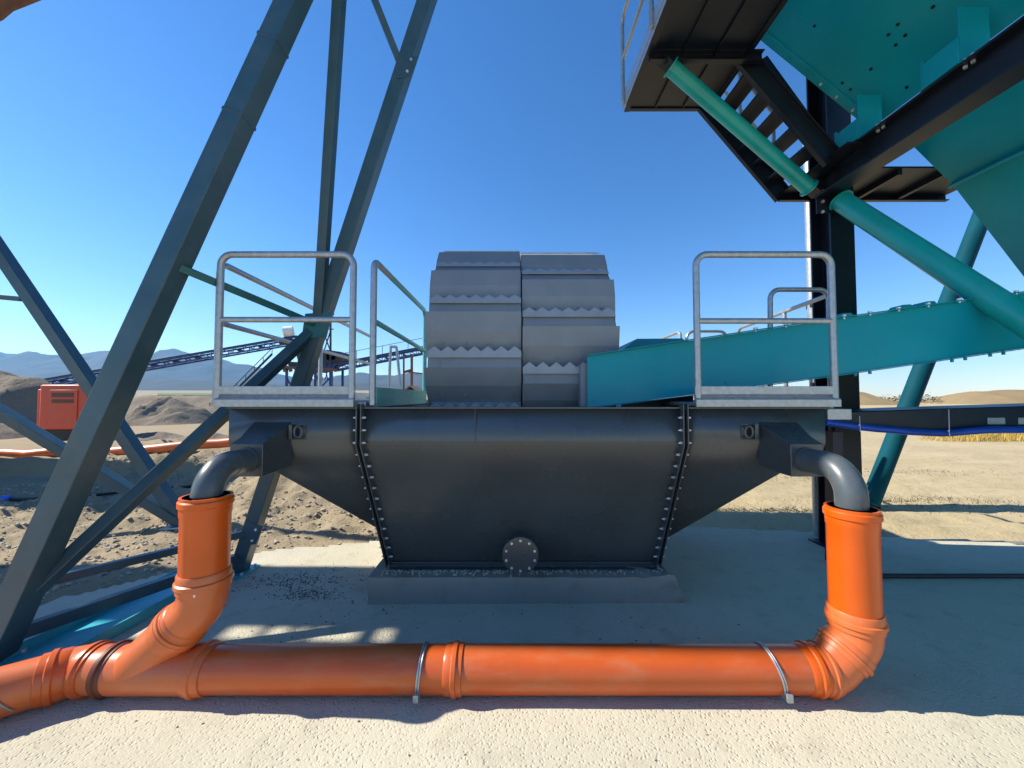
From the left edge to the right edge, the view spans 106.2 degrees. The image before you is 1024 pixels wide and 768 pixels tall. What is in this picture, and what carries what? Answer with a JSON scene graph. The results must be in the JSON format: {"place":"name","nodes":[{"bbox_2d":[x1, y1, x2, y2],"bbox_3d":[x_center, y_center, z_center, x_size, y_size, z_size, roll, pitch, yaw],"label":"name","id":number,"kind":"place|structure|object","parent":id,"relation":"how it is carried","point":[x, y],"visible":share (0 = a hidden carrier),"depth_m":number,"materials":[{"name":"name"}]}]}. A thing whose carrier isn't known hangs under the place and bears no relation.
{"place":"outdoors","nodes":[
{"label":"outdoors","id":0,"kind":"place"},
{"bbox_2d":[157,393,211,394],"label":"field","id":1,"kind":"structure","parent":0,"point":[184,393],"depth_m":511.85,"materials":[{"name":"beige sand"}]},
{"bbox_2d":[0,348,422,384],"bbox_3d":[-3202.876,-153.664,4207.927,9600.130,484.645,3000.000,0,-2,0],"label":"mountain","id":2,"kind":"structure","parent":0,"point":[29,364],"depth_m":3481.38,"materials":[{"name":"grey rock"}]},
{"bbox_2d":[36,377,421,389],"bbox_3d":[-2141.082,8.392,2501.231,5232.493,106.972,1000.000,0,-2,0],"label":"foothill","id":3,"kind":"structure","parent":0,"point":[158,384],"depth_m":2252.06,"materials":[{"name":"brown soil"}]},
{"bbox_2d":[0,390,1023,606],"bbox_3d":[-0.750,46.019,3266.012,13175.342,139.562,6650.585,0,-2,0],"label":"ground","id":4,"kind":"structure","parent":0,"point":[987,465],"depth_m":6.05,"materials":[{"name":"beige sand"}]},
{"bbox_2d":[0,423,24,439],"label":"spoil heap","id":5,"kind":"object","parent":4,"relation":"on","point":[6,432],"visible":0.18,"depth_m":13.90,"materials":[{"name":"grey gravel"}]},
{"bbox_2d":[0,0,40,20],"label":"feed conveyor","id":6,"kind":"object","parent":4,"relation":"on","point":[8,8],"visible":1,"depth_m":4.52,"materials":[{"name":"metal"}]},
{"bbox_2d":[37,385,86,439],"bbox_3d":[-14.671,0.943,13.110,1.849,1.801,1.130,0,-2,0],"label":"generator","id":7,"kind":"object","parent":4,"relation":"on","point":[59,408],"visible":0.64,"depth_m":12.56,"materials":[{"name":"orange metal"}]},
{"bbox_2d":[48,390,77,428],"bbox_3d":[-14.660,0.823,12.563,0.912,1.265,0.029,0,-2,0],"label":"door","id":8,"kind":"structure","parent":7,"relation":"in","point":[63,404],"depth_m":12.56,"materials":[{"name":"red metal"}]},
{"bbox_2d":[0,371,130,425],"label":"spoil heap","id":9,"kind":"object","parent":4,"relation":"on","point":[18,394],"visible":0.27,"depth_m":18.17,"materials":[{"name":"grey gravel"}]},
{"bbox_2d":[0,236,178,531],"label":"trestle","id":10,"kind":"object","parent":4,"relation":"on","point":[161,501],"visible":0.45,"depth_m":5.12,"materials":[{"name":"paint"}]},
{"bbox_2d":[0,485,191,500],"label":"water hose","id":11,"kind":"object","parent":4,"relation":"on","point":[9,498],"visible":0.41,"depth_m":6.25,"materials":[{"name":"blue rubber"}]},
{"bbox_2d":[0,438,229,457],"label":"ground pipe","id":12,"kind":"object","parent":4,"relation":"on","point":[171,446],"visible":0.3,"depth_m":9.01,"materials":[{"name":"orange plastic"}]},
{"bbox_2d":[114,432,228,440],"bbox_3d":[-11.070,1.923,12.941,4.921,0.660,2.600,0,-2,0],"label":"spoil heap","id":13,"kind":"object","parent":4,"relation":"on","point":[148,436],"visible":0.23,"depth_m":12.69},
{"bbox_2d":[127,395,218,413],"bbox_3d":[-25.143,2.098,33.947,27.071,2.249,6.000,0,-2,0],"label":"spoil heap","id":14,"kind":"object","parent":4,"relation":"on","point":[202,401],"visible":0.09,"depth_m":32.98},
{"bbox_2d":[125,396,228,425],"bbox_3d":[-22.172,1.783,24.953,6.067,2.029,6.400,0,-2,0],"label":"spoil heap","id":15,"kind":"object","parent":4,"relation":"on","point":[168,410],"visible":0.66,"depth_m":23.67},
{"bbox_2d":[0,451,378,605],"bbox_3d":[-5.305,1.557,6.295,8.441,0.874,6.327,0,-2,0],"label":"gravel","id":16,"kind":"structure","parent":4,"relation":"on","point":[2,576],"depth_m":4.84,"materials":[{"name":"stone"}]},
{"bbox_2d":[234,322,348,385],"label":"crushing tower","id":17,"kind":"structure","parent":4,"relation":"on","point":[328,359],"depth_m":42.07,"materials":[{"name":"grey metal"}]},
{"bbox_2d":[44,335,296,384],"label":"belt conveyor","id":18,"kind":"object","parent":17,"relation":"attached to","point":[199,358],"visible":0.59,"depth_m":41.21,"materials":[{"name":"metal"}]},
{"bbox_2d":[331,338,422,371],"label":"belt conveyor","id":19,"kind":"object","parent":17,"relation":"attached to","point":[379,356],"visible":0.55,"depth_m":42.14,"materials":[{"name":"metal"}]},
{"bbox_2d":[403,354,422,388],"bbox_3d":[-9.226,-1.034,35.983,2.013,3.572,0.350,0,-2,0],"label":"frame","id":20,"kind":"object","parent":4,"relation":"on","point":[410,371],"visible":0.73,"depth_m":35.99,"materials":[{"name":"metal"}]},
{"bbox_2d":[405,386,426,393],"bbox_3d":[-8.573,0.830,34.242,1.561,1.311,2.900,0,-2,0],"label":"heap","id":21,"kind":"object","parent":4,"relation":"on","point":[413,388],"visible":0.23,"depth_m":33.74,"materials":[{"name":"stone"}]},
{"bbox_2d":[0,527,1023,767],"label":"concrete slab","id":22,"kind":"structure","parent":4,"relation":"on","point":[955,646],"depth_m":2.16,"materials":[{"name":"grey concrete"}]},
{"bbox_2d":[0,570,176,665],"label":"base channel","id":23,"kind":"object","parent":22,"relation":"on","point":[111,623],"visible":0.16,"depth_m":2.78,"materials":[{"name":"teal paint"}]},
{"bbox_2d":[0,0,436,661],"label":"lattice tower","id":24,"kind":"structure","parent":22,"relation":"on","point":[44,560],"depth_m":2.78,"materials":[{"name":"metal"}]},
{"bbox_2d":[0,490,888,718],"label":"drain pipe","id":25,"kind":"object","parent":22,"relation":"on","point":[165,653],"visible":0.99,"depth_m":2.14,"materials":[{"name":"orange plastic"}]},
{"bbox_2d":[368,558,683,603],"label":"concrete plinth","id":26,"kind":"structure","parent":22,"relation":"on","point":[628,586],"depth_m":3.17,"materials":[{"name":"grey concrete"}]},
{"bbox_2d":[381,569,660,576],"bbox_3d":[0.074,1.595,3.245,2.357,0.018,0.114,0,-2,0],"label":"grit","id":27,"kind":"object","parent":26,"relation":"on","point":[494,572],"visible":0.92,"depth_m":3.27,"materials":[{"name":"stone"}]},
{"bbox_2d":[189,402,869,573],"bbox_3d":[0.110,0.912,3.966,4.520,1.453,3.569,0,-2,0],"label":"washing tank","id":28,"kind":"object","parent":26,"relation":"on","point":[518,490],"visible":0.97,"depth_m":2.95,"materials":[{"name":"slate paint"},{"name":"steel"}]},
{"bbox_2d":[209,251,427,406],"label":"walkway","id":29,"kind":"structure","parent":28,"relation":"on","point":[319,395],"depth_m":2.87,"materials":[{"name":"paint"}]},
{"bbox_2d":[424,251,619,406],"bbox_3d":[0.100,-0.236,4.691,2.040,2.623,2.623,0,-2,0],"label":"bucket wheel","id":30,"kind":"object","parent":28,"relation":"in","point":[516,329],"visible":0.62,"depth_m":3.48,"materials":[{"name":"paint"}]},
{"bbox_2d":[579,290,1023,406],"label":"feed chute","id":31,"kind":"object","parent":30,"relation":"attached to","point":[640,372],"visible":0.81,"depth_m":3.26,"materials":[{"name":"teal paint"}]},
{"bbox_2d":[659,251,851,419],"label":"walkway","id":32,"kind":"structure","parent":28,"relation":"on","point":[785,395],"depth_m":2.86,"materials":[{"name":"grey metal"}]},
{"bbox_2d":[135,564,974,760],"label":"soil crumbs","id":33,"kind":"object","parent":22,"relation":"on","point":[305,594],"visible":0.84,"depth_m":3.38,"materials":[{"name":"brown soil"}]},
{"bbox_2d":[803,145,817,536],"bbox_3d":[3.842,-0.773,4.805,0.393,5.320,0.230,0,-2,0],"label":"galvanised pole","id":34,"kind":"object","parent":22,"relation":"on","point":[811,382],"visible":0.16,"depth_m":4.80,"materials":[{"name":"metal"}]},
{"bbox_2d":[825,403,1023,559],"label":"product conveyor","id":35,"kind":"object","parent":22,"relation":"on","point":[936,417],"visible":0.59,"depth_m":3.74,"materials":[{"name":"black metal"}]},
{"bbox_2d":[825,419,1023,436],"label":"blue hose","id":36,"kind":"object","parent":35,"relation":"attached to","point":[930,432],"visible":0.99,"depth_m":3.66,"materials":[{"name":"blue plastic"}]},
{"bbox_2d":[948,409,949,437],"bbox_3d":[4.180,0.377,3.684,0.138,0.264,0.016,2,-3,-41],"label":"cable tie","id":37,"kind":"object","parent":35,"relation":"attached to","point":[948,423],"visible":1,"depth_m":3.68,"materials":[{"name":"white paint"}]},
{"bbox_2d":[882,573,1023,577],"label":"black hose","id":38,"kind":"object","parent":22,"relation":"on","point":[952,575],"visible":0.9,"depth_m":3.60,"materials":[{"name":"rubber"}]},
{"bbox_2d":[136,394,940,402],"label":"shrubbery","id":39,"kind":"object","parent":4,"relation":"on","point":[899,396],"visible":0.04,"depth_m":111.83,"materials":[{"name":"green plant"}]},
{"bbox_2d":[620,0,1023,547],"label":"screen tower","id":40,"kind":"structure","parent":4,"relation":"on","point":[698,56],"depth_m":4.02,"materials":[{"name":"metal"}]},
{"bbox_2d":[761,0,1023,275],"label":"screen hopper","id":41,"kind":"object","parent":40,"relation":"attached to","point":[868,65],"visible":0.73,"depth_m":3.70,"materials":[{"name":"teal paint"}]},
{"bbox_2d":[715,469,1023,515],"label":"weeds","id":42,"kind":"object","parent":4,"relation":"on","point":[796,510],"visible":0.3,"depth_m":6.13,"materials":[{"name":"plant"}]},
{"bbox_2d":[0,0,1023,397],"label":"sky","id":43,"kind":"structure","parent":0,"point":[513,131],"materials":[{"name":"blue"}]},
{"bbox_2d":[860,392,897,404],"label":"sand hill","id":44,"kind":"structure","parent":0,"point":[867,399],"depth_m":88.30,"materials":[{"name":"beige sand"}]},
{"bbox_2d":[918,433,1023,441],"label":"grass","id":45,"kind":"structure","parent":0,"point":[998,437],"depth_m":15.22,"materials":[{"name":"yellow plant"}]},
{"bbox_2d":[921,390,1023,403],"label":"sand hill","id":46,"kind":"structure","parent":0,"point":[997,397],"depth_m":105.61,"materials":[{"name":"beige sand"}]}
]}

